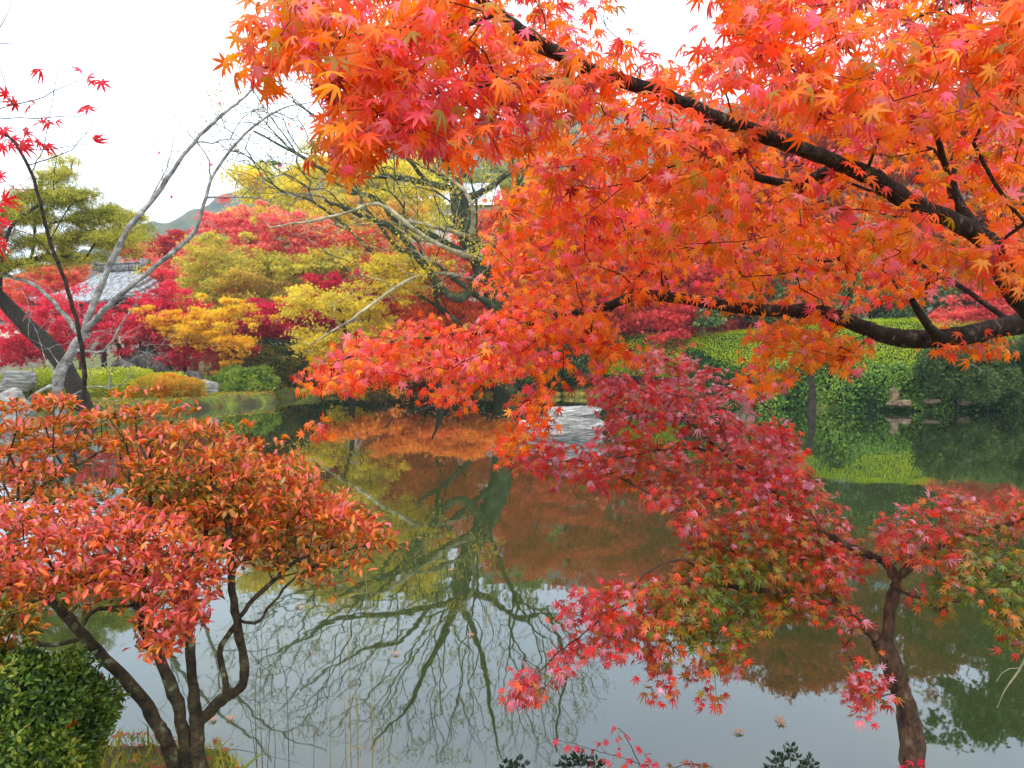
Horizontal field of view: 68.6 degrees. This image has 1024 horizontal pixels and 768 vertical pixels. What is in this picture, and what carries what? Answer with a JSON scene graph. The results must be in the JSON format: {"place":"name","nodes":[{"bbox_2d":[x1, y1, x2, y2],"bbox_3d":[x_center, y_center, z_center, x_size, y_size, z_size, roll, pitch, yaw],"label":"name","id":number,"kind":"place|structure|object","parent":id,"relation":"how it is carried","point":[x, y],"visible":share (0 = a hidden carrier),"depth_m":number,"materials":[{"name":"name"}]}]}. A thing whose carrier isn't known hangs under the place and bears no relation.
{"place":"outdoors","nodes":[
{"label":"outdoors","id":0,"kind":"place"},
{"bbox_2d":[3,100,977,350],"bbox_3d":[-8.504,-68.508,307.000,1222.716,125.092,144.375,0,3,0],"label":"hill","id":1,"kind":"structure","parent":0,"point":[186,221],"depth_m":300.59,"materials":[{"name":"green plant"}]},
{"bbox_2d":[0,0,998,274],"label":"sky","id":2,"kind":"structure","parent":0,"point":[155,55],"materials":[{"name":"white"}]},
{"bbox_2d":[0,348,1013,767],"bbox_3d":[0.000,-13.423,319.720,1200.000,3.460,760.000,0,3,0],"label":"ground","id":3,"kind":"structure","parent":0,"point":[232,400],"depth_m":24.51,"materials":[{"name":"green plant"}]},
{"bbox_2d":[0,370,36,392],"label":"rock","id":4,"kind":"object","parent":3,"relation":"on","point":[24,381],"visible":0.88,"depth_m":21.67,"materials":[{"name":"grey stone"}]},
{"bbox_2d":[0,316,47,372],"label":"garden wall","id":5,"kind":"structure","parent":3,"relation":"on","point":[26,367],"depth_m":39.88,"materials":[{"name":"beige paint"}]},
{"bbox_2d":[0,366,92,400],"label":"garden shrub","id":6,"kind":"object","parent":3,"relation":"on","point":[42,374],"visible":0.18,"depth_m":22.93,"materials":[{"name":"green plant"}]},
{"bbox_2d":[0,263,96,336],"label":"maple tree","id":7,"kind":"object","parent":3,"relation":"on","point":[49,280],"visible":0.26,"depth_m":42.13,"materials":[{"name":"red plant"}]},
{"bbox_2d":[0,0,112,626],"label":"maple tree","id":8,"kind":"object","parent":3,"relation":"on","point":[22,146],"visible":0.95,"depth_m":3.86,"materials":[{"name":"red plant"}]},
{"bbox_2d":[0,642,130,767],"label":"clipped azalea","id":9,"kind":"object","parent":3,"relation":"on","point":[55,708],"visible":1,"depth_m":2.23,"materials":[{"name":"green plant"}]},
{"bbox_2d":[0,146,161,412],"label":"pine tree","id":10,"kind":"object","parent":3,"relation":"on","point":[98,234],"visible":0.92,"depth_m":19.59,"materials":[{"name":"green plant"}]},
{"bbox_2d":[29,258,186,374],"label":"pavilion","id":11,"kind":"structure","parent":3,"relation":"on","point":[120,279],"depth_m":35.03,"materials":[{"name":"grey tile"}]},
{"bbox_2d":[110,357,137,377],"bbox_3d":[-15.716,-0.624,30.524,1.020,0.936,0.892,0,3,0],"label":"rock","id":12,"kind":"object","parent":3,"relation":"on","point":[120,363],"visible":0.41,"depth_m":30.16,"materials":[{"name":"grey stone"}]},
{"bbox_2d":[0,263,261,381],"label":"maple tree","id":13,"kind":"object","parent":3,"relation":"on","point":[19,345],"visible":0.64,"depth_m":30.38,"materials":[{"name":"red plant"}]},
{"bbox_2d":[77,366,187,396],"bbox_3d":[-13.133,-0.072,25.611,4.619,1.141,3.031,0,3,0],"label":"garden shrub","id":14,"kind":"object","parent":3,"relation":"on","point":[123,375],"visible":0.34,"depth_m":24.75,"materials":[{"name":"green plant"}]},
{"bbox_2d":[129,345,160,367],"bbox_3d":[-15.145,-0.903,30.998,1.155,1.387,0.944,0,3,0],"label":"rock","id":15,"kind":"object","parent":3,"relation":"on","point":[140,361],"visible":0.47,"depth_m":30.66,"materials":[{"name":"grey stone"}]},
{"bbox_2d":[112,228,203,282],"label":"maple tree","id":16,"kind":"object","parent":3,"relation":"on","point":[167,243],"visible":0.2,"depth_m":40.91,"materials":[{"name":"red plant"}]},
{"bbox_2d":[146,357,173,372],"bbox_3d":[-14.466,-0.617,30.811,1.038,0.963,0.881,0,3,0],"label":"rock","id":17,"kind":"object","parent":3,"relation":"on","point":[159,367],"visible":0.42,"depth_m":30.46,"materials":[{"name":"grey stone"}]},
{"bbox_2d":[0,84,327,419],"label":"cherry tree","id":18,"kind":"object","parent":3,"relation":"on","point":[63,365],"visible":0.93,"depth_m":18.75,"materials":[{"name":"grey plant"}]},
{"bbox_2d":[129,372,207,397],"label":"garden shrub","id":19,"kind":"object","parent":3,"relation":"on","point":[192,384],"visible":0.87,"depth_m":24.45,"materials":[{"name":"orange plant"}]},
{"bbox_2d":[99,731,241,767],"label":"fallen leaves","id":20,"kind":"object","parent":3,"relation":"on","point":[141,744],"visible":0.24,"depth_m":2.87,"materials":[{"name":"brown plant"}]},
{"bbox_2d":[101,721,267,767],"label":"grass","id":21,"kind":"structure","parent":3,"relation":"on","point":[216,763],"depth_m":2.81,"materials":[{"name":"green plant"}]},
{"bbox_2d":[182,371,203,379],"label":"rock","id":22,"kind":"object","parent":3,"relation":"on","point":[195,374],"visible":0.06,"depth_m":26.87,"materials":[{"name":"grey stone"}]},
{"bbox_2d":[130,230,265,374],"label":"sapling tree","id":23,"kind":"object","parent":3,"relation":"on","point":[211,280],"visible":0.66,"depth_m":33.60,"materials":[{"name":"yellow plant"}]},
{"bbox_2d":[119,243,280,370],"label":"maple tree","id":24,"kind":"object","parent":3,"relation":"on","point":[167,263],"visible":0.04,"depth_m":39.43,"materials":[{"name":"red plant"}]},
{"bbox_2d":[0,384,408,767],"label":"azalea shrub","id":25,"kind":"object","parent":3,"relation":"on","point":[262,518],"visible":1,"depth_m":2.62,"materials":[{"name":"orange plant"}]},
{"bbox_2d":[128,292,284,386],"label":"maple tree","id":26,"kind":"object","parent":3,"relation":"on","point":[199,327],"visible":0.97,"depth_m":29.28,"materials":[{"name":"yellow plant"}]},
{"bbox_2d":[186,352,226,377],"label":"garden shrub","id":27,"kind":"object","parent":3,"relation":"on","point":[192,365],"visible":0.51,"depth_m":29.09,"materials":[{"name":"red plant"}]},
{"bbox_2d":[196,379,219,392],"bbox_3d":[-10.965,0.255,26.873,1.008,0.864,0.757,0,3,0],"label":"rock","id":28,"kind":"object","parent":3,"relation":"on","point":[213,387],"visible":0.29,"depth_m":26.61,"materials":[{"name":"grey stone"}]},
{"bbox_2d":[171,232,293,326],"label":"sapling tree","id":29,"kind":"object","parent":3,"relation":"on","point":[279,284],"visible":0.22,"depth_m":34.98,"materials":[{"name":"red plant"}]},
{"bbox_2d":[204,363,282,398],"bbox_3d":[-10.213,-0.019,28.612,3.058,1.565,2.315,0,3,0],"label":"garden shrub","id":30,"kind":"object","parent":3,"relation":"on","point":[231,377],"visible":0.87,"depth_m":28.05,"materials":[{"name":"green plant"}]},
{"bbox_2d":[164,192,337,361],"bbox_3d":[-13.013,-5.004,38.162,8.664,9.725,5.456,0,3,0],"label":"maple tree","id":31,"kind":"object","parent":3,"relation":"on","point":[227,224],"visible":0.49,"depth_m":37.14,"materials":[{"name":"red plant"}]},
{"bbox_2d":[204,339,312,387],"bbox_3d":[-10.477,-0.834,31.483,4.632,2.165,2.883,0,3,0],"label":"garden shrub","id":32,"kind":"object","parent":3,"relation":"on","point":[280,358],"visible":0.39,"depth_m":30.81,"materials":[{"name":"green plant"}]},
{"bbox_2d":[228,602,297,767],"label":"dry grass","id":33,"kind":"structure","parent":3,"relation":"on","point":[256,753],"depth_m":3.00,"materials":[{"name":"brown plant"}]},
{"bbox_2d":[247,160,290,358],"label":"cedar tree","id":34,"kind":"object","parent":3,"relation":"on","point":[274,165],"visible":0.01,"depth_m":55.22,"materials":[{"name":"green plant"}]},
{"bbox_2d":[242,326,341,385],"bbox_3d":[-9.439,-1.250,32.511,5.043,2.897,3.314,0,3,0],"label":"garden shrub","id":35,"kind":"object","parent":3,"relation":"on","point":[272,339],"visible":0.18,"depth_m":31.55,"materials":[{"name":"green plant"}]},
{"bbox_2d":[231,231,367,352],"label":"maple tree","id":36,"kind":"object","parent":3,"relation":"on","point":[281,266],"visible":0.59,"depth_m":35.59,"materials":[{"name":"yellow plant"}]},
{"bbox_2d":[301,363,342,389],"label":"garden shrub","id":37,"kind":"object","parent":3,"relation":"on","point":[316,381],"visible":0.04,"depth_m":31.59,"materials":[{"name":"green plant"}]},
{"bbox_2d":[225,268,427,384],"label":"maple tree","id":38,"kind":"object","parent":3,"relation":"on","point":[268,307],"visible":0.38,"depth_m":31.37,"materials":[{"name":"red plant"}]},
{"bbox_2d":[211,141,452,320],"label":"broadleaf tree","id":39,"kind":"object","parent":3,"relation":"on","point":[301,201],"visible":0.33,"depth_m":44.74,"materials":[{"name":"yellow plant"}]},
{"bbox_2d":[257,195,430,344],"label":"maple tree","id":40,"kind":"object","parent":3,"relation":"on","point":[400,210],"visible":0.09,"depth_m":41.94,"materials":[{"name":"yellow plant"}]},
{"bbox_2d":[313,547,399,767],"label":"reed","id":41,"kind":"object","parent":3,"relation":"on","point":[372,749],"visible":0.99,"depth_m":3.01,"materials":[{"name":"plant"}]},
{"bbox_2d":[359,390,371,395],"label":"edging stone","id":42,"kind":"object","parent":3,"relation":"on","point":[368,392],"visible":0.36,"depth_m":31.21,"materials":[{"name":"brown stone"}]},
{"bbox_2d":[275,251,458,398],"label":"maple tree","id":43,"kind":"object","parent":3,"relation":"on","point":[370,316],"visible":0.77,"depth_m":28.50,"materials":[{"name":"yellow plant"}]},
{"bbox_2d":[370,388,386,395],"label":"edging stone","id":44,"kind":"object","parent":3,"relation":"on","point":[381,392],"visible":0.57,"depth_m":31.17,"materials":[{"name":"stone"}]},
{"bbox_2d":[259,155,502,344],"bbox_3d":[-4.745,-4.296,28.700,9.553,9.294,5.390,0,3,0],"label":"cherry tree","id":45,"kind":"object","parent":3,"relation":"on","point":[437,243],"visible":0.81,"depth_m":27.85,"materials":[{"name":"grey plant"}]},
{"bbox_2d":[189,3,614,396],"bbox_3d":[-4.593,-7.623,30.062,18.381,18.270,7.237,0,3,0],"label":"cherry tree","id":46,"kind":"object","parent":3,"relation":"on","point":[478,268],"visible":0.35,"depth_m":29.48,"materials":[{"name":"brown plant"}]},
{"bbox_2d":[397,390,410,395],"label":"edging stone","id":47,"kind":"object","parent":3,"relation":"on","point":[403,393],"visible":0.22,"depth_m":31.06,"materials":[{"name":"stone"}]},
{"bbox_2d":[373,366,443,391],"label":"garden shrub","id":48,"kind":"object","parent":3,"relation":"on","point":[424,384],"visible":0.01,"depth_m":31.71,"materials":[{"name":"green plant"}]},
{"bbox_2d":[309,209,548,347],"bbox_3d":[-3.753,-4.288,36.893,12.543,8.460,5.228,0,3,0],"label":"maple tree","id":49,"kind":"object","parent":3,"relation":"on","point":[348,237],"visible":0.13,"depth_m":36.07,"materials":[{"name":"red plant"}]},
{"bbox_2d":[30,377,834,411],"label":"fallen leaves","id":50,"kind":"object","parent":3,"relation":"on","point":[119,401],"visible":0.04,"depth_m":24.44,"materials":[{"name":"green plant"}]},
{"bbox_2d":[317,338,550,401],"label":"maple tree","id":51,"kind":"object","parent":3,"relation":"on","point":[401,364],"visible":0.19,"depth_m":27.88,"materials":[{"name":"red plant"}]},
{"bbox_2d":[333,132,564,284],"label":"evergreen tree","id":52,"kind":"object","parent":3,"relation":"on","point":[480,175],"visible":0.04,"depth_m":52.64,"materials":[{"name":"yellow plant"}]},
{"bbox_2d":[360,242,543,391],"bbox_3d":[-1.869,-2.192,32.572,7.392,7.147,10.843,2,3,39],"label":"maple tree","id":53,"kind":"object","parent":3,"relation":"on","point":[453,309],"visible":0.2,"depth_m":30.34,"materials":[{"name":"red plant"}]},
{"bbox_2d":[405,183,501,347],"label":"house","id":54,"kind":"structure","parent":3,"relation":"on","point":[475,186],"depth_m":49.53,"materials":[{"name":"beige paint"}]},
{"bbox_2d":[442,215,455,231],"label":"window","id":55,"kind":"structure","parent":54,"relation":"in","point":[451,227],"depth_m":49.46,"materials":[{"name":"glass"}]},
{"bbox_2d":[472,392,483,395],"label":"edging stone","id":56,"kind":"object","parent":3,"relation":"on","point":[476,393],"visible":0.53,"depth_m":30.78,"materials":[{"name":"stone"}]},
{"bbox_2d":[451,348,524,391],"bbox_3d":[-1.496,-0.596,32.248,3.355,1.880,3.018,2,3,34],"label":"garden shrub","id":57,"kind":"object","parent":3,"relation":"on","point":[483,385],"visible":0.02,"depth_m":31.16,"materials":[{"name":"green plant"}]},
{"bbox_2d":[484,391,492,395],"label":"edging stone","id":58,"kind":"object","parent":3,"relation":"on","point":[488,393],"visible":0.45,"depth_m":30.72,"materials":[{"name":"brown stone"}]},
{"bbox_2d":[498,753,530,767],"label":"yew seedling","id":59,"kind":"object","parent":3,"relation":"on","point":[514,762],"visible":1,"depth_m":2.78,"materials":[{"name":"green plant"}]},
{"bbox_2d":[490,339,572,390],"bbox_3d":[0.692,-0.936,31.674,3.953,2.545,2.766,0,3,0],"label":"garden shrub","id":60,"kind":"object","parent":3,"relation":"on","point":[528,380],"visible":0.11,"depth_m":30.93,"materials":[{"name":"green plant"}]},
{"bbox_2d":[550,392,561,396],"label":"edging stone","id":61,"kind":"object","parent":3,"relation":"on","point":[559,393],"visible":0.39,"depth_m":30.47,"materials":[{"name":"beige stone"}]},
{"bbox_2d":[562,391,573,396],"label":"edging stone","id":62,"kind":"object","parent":3,"relation":"on","point":[564,394],"visible":0.5,"depth_m":30.41,"materials":[{"name":"beige stone"}]},
{"bbox_2d":[454,183,686,344],"bbox_3d":[2.807,-4.379,32.691,11.224,9.082,5.471,0,3,0],"label":"maple tree","id":63,"kind":"object","parent":3,"relation":"on","point":[551,277],"visible":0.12,"depth_m":32.07,"materials":[{"name":"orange plant"}]},
{"bbox_2d":[526,340,619,395],"bbox_3d":[2.635,-0.803,31.550,4.403,2.764,2.771,0,3,0],"label":"garden shrub","id":64,"kind":"object","parent":3,"relation":"on","point":[580,366],"visible":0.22,"depth_m":30.76,"materials":[{"name":"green plant"}]},
{"bbox_2d":[554,746,604,767],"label":"yew seedling","id":65,"kind":"object","parent":3,"relation":"on","point":[576,762],"visible":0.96,"depth_m":2.82,"materials":[{"name":"green plant"}]},
{"bbox_2d":[574,390,584,396],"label":"edging stone","id":66,"kind":"object","parent":3,"relation":"on","point":[579,393],"visible":0.37,"depth_m":30.37,"materials":[{"name":"beige stone"}]},
{"bbox_2d":[551,725,658,767],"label":"maple seedling","id":67,"kind":"object","parent":3,"relation":"on","point":[629,761],"visible":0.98,"depth_m":2.81,"materials":[{"name":"brown plant"}]},
{"bbox_2d":[211,0,1023,472],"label":"maple tree","id":68,"kind":"object","parent":3,"relation":"on","point":[407,112],"visible":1,"depth_m":2.24,"materials":[{"name":"orange plant"}]},
{"bbox_2d":[665,759,711,767],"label":"maple seedling","id":69,"kind":"object","parent":3,"relation":"on","point":[699,765],"visible":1,"depth_m":2.77,"materials":[{"name":"brown plant"}]},
{"bbox_2d":[609,139,793,354],"bbox_3d":[7.888,-5.294,31.063,8.102,9.589,6.094,0,3,0],"label":"maple tree","id":70,"kind":"object","parent":3,"relation":"on","point":[678,320],"visible":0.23,"depth_m":29.74,"materials":[{"name":"red plant"}]},
{"bbox_2d":[605,266,817,379],"bbox_3d":[8.830,-3.069,32.881,10.080,5.905,2.102,0,3,0],"label":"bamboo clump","id":71,"kind":"object","parent":3,"relation":"on","point":[641,330],"visible":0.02,"depth_m":32.55,"materials":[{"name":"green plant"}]},
{"bbox_2d":[497,345,1023,767],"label":"maple tree","id":72,"kind":"object","parent":3,"relation":"on","point":[789,535],"visible":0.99,"depth_m":3.14,"materials":[{"name":"red plant"}]},
{"bbox_2d":[763,741,819,767],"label":"yew seedling","id":73,"kind":"object","parent":3,"relation":"on","point":[806,762],"visible":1,"depth_m":2.82,"materials":[{"name":"green plant"}]},
{"bbox_2d":[603,317,1023,378],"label":"clipped hedge","id":74,"kind":"object","parent":3,"relation":"on","point":[726,347],"visible":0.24,"depth_m":27.86,"materials":[{"name":"green plant"}]},
{"bbox_2d":[721,80,914,320],"bbox_3d":[12.835,-6.885,32.192,10.251,11.997,7.719,0,3,0],"label":"broadleaf tree","id":75,"kind":"object","parent":3,"relation":"on","point":[823,142],"visible":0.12,"depth_m":30.96,"materials":[{"name":"orange plant"}]},
{"bbox_2d":[681,346,1023,410],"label":"ivy","id":76,"kind":"object","parent":3,"relation":"on","point":[872,385],"visible":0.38,"depth_m":24.06,"materials":[{"name":"green plant"}]},
{"bbox_2d":[889,386,899,407],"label":"rock","id":77,"kind":"object","parent":76,"relation":"on","point":[894,393],"visible":0.71,"depth_m":23.37,"materials":[{"name":"beige stone"}]},
{"bbox_2d":[885,400,911,406],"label":"rock","id":78,"kind":"object","parent":76,"relation":"on","point":[903,403],"visible":1,"depth_m":23.02,"materials":[{"name":"beige stone"}]},
{"bbox_2d":[923,399,940,403],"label":"rock","id":79,"kind":"object","parent":76,"relation":"on","point":[930,401],"visible":0.98,"depth_m":23.14,"materials":[{"name":"brown stone"}]},
{"bbox_2d":[957,397,970,405],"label":"rock","id":80,"kind":"object","parent":76,"relation":"on","point":[962,402],"visible":0.71,"depth_m":23.27,"materials":[{"name":"grey stone"}]},
{"bbox_2d":[688,244,1022,335],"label":"evergreen tree","id":81,"kind":"object","parent":3,"relation":"on","point":[892,314],"visible":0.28,"depth_m":28.82,"materials":[{"name":"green plant"}]},
{"bbox_2d":[896,758,925,767],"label":"maple seedling","id":82,"kind":"object","parent":3,"relation":"on","point":[920,761],"visible":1,"depth_m":2.69,"materials":[{"name":"brown plant"}]},
{"bbox_2d":[830,71,1023,309],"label":"broadleaf tree","id":83,"kind":"object","parent":3,"relation":"on","point":[906,181],"visible":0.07,"depth_m":31.82,"materials":[{"name":"orange plant"}]},
{"bbox_2d":[910,334,1023,411],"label":"juniper shrub","id":84,"kind":"object","parent":3,"relation":"on","point":[999,381],"visible":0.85,"depth_m":22.52,"materials":[{"name":"green plant"}]},
{"bbox_2d":[916,275,1022,328],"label":"maple tree","id":85,"kind":"object","parent":3,"relation":"on","point":[960,313],"visible":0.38,"depth_m":27.48,"materials":[{"name":"red plant"}]},
{"bbox_2d":[951,64,1023,227],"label":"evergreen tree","id":86,"kind":"object","parent":3,"relation":"on","point":[1022,189],"visible":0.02,"depth_m":29.20,"materials":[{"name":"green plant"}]},
{"bbox_2d":[996,659,1023,707],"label":"bare twig","id":87,"kind":"object","parent":3,"relation":"on","point":[1017,672],"visible":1,"depth_m":3.56,"materials":[{"name":"beige wood"}]},
{"bbox_2d":[0,395,1023,767],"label":"pond water","id":88,"kind":"structure","parent":0,"point":[520,553],"depth_m":5.22,"materials":[{"name":"grey liquid"}]},
{"bbox_2d":[0,387,35,431],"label":"rock","id":89,"kind":"object","parent":88,"relation":"in","point":[15,392],"visible":0.37,"depth_m":17.60,"materials":[{"name":"white stone"}]},
{"bbox_2d":[9,428,72,440],"bbox_3d":[-10.019,1.111,16.014,1.130,0.308,0.985,0,3,0],"label":"rock","id":90,"kind":"object","parent":88,"relation":"in","point":[69,431],"visible":0.12,"depth_m":15.67,"materials":[{"name":"grey stone"}]},
{"bbox_2d":[519,420,538,437],"bbox_3d":[0.461,1.113,16.542,0.708,0.638,0.720,0,3,0],"label":"rock","id":91,"kind":"object","parent":88,"relation":"in","point":[530,431],"visible":0.06,"depth_m":16.36,"materials":[{"name":"grey stone"}]},
{"bbox_2d":[533,405,605,438],"bbox_3d":[1.253,0.948,16.437,1.689,0.965,0.972,0,3,0],"label":"rock","id":92,"kind":"object","parent":88,"relation":"in","point":[577,422],"visible":0.59,"depth_m":16.07,"materials":[{"name":"white stone"}]},
{"bbox_2d":[736,386,753,407],"bbox_3d":[7.757,0.480,24.843,0.568,0.896,0.470,0,3,0],"label":"rock","id":93,"kind":"object","parent":88,"relation":"in","point":[741,404],"visible":0.27,"depth_m":24.73,"materials":[{"name":"stone"}]},
{"bbox_2d":[807,373,815,410],"bbox_3d":[9.403,0.495,23.547,0.301,1.709,0.275,0,3,0],"label":"wooden post","id":94,"kind":"object","parent":88,"relation":"in","point":[811,404],"visible":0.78,"depth_m":23.45,"materials":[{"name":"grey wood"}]}
]}

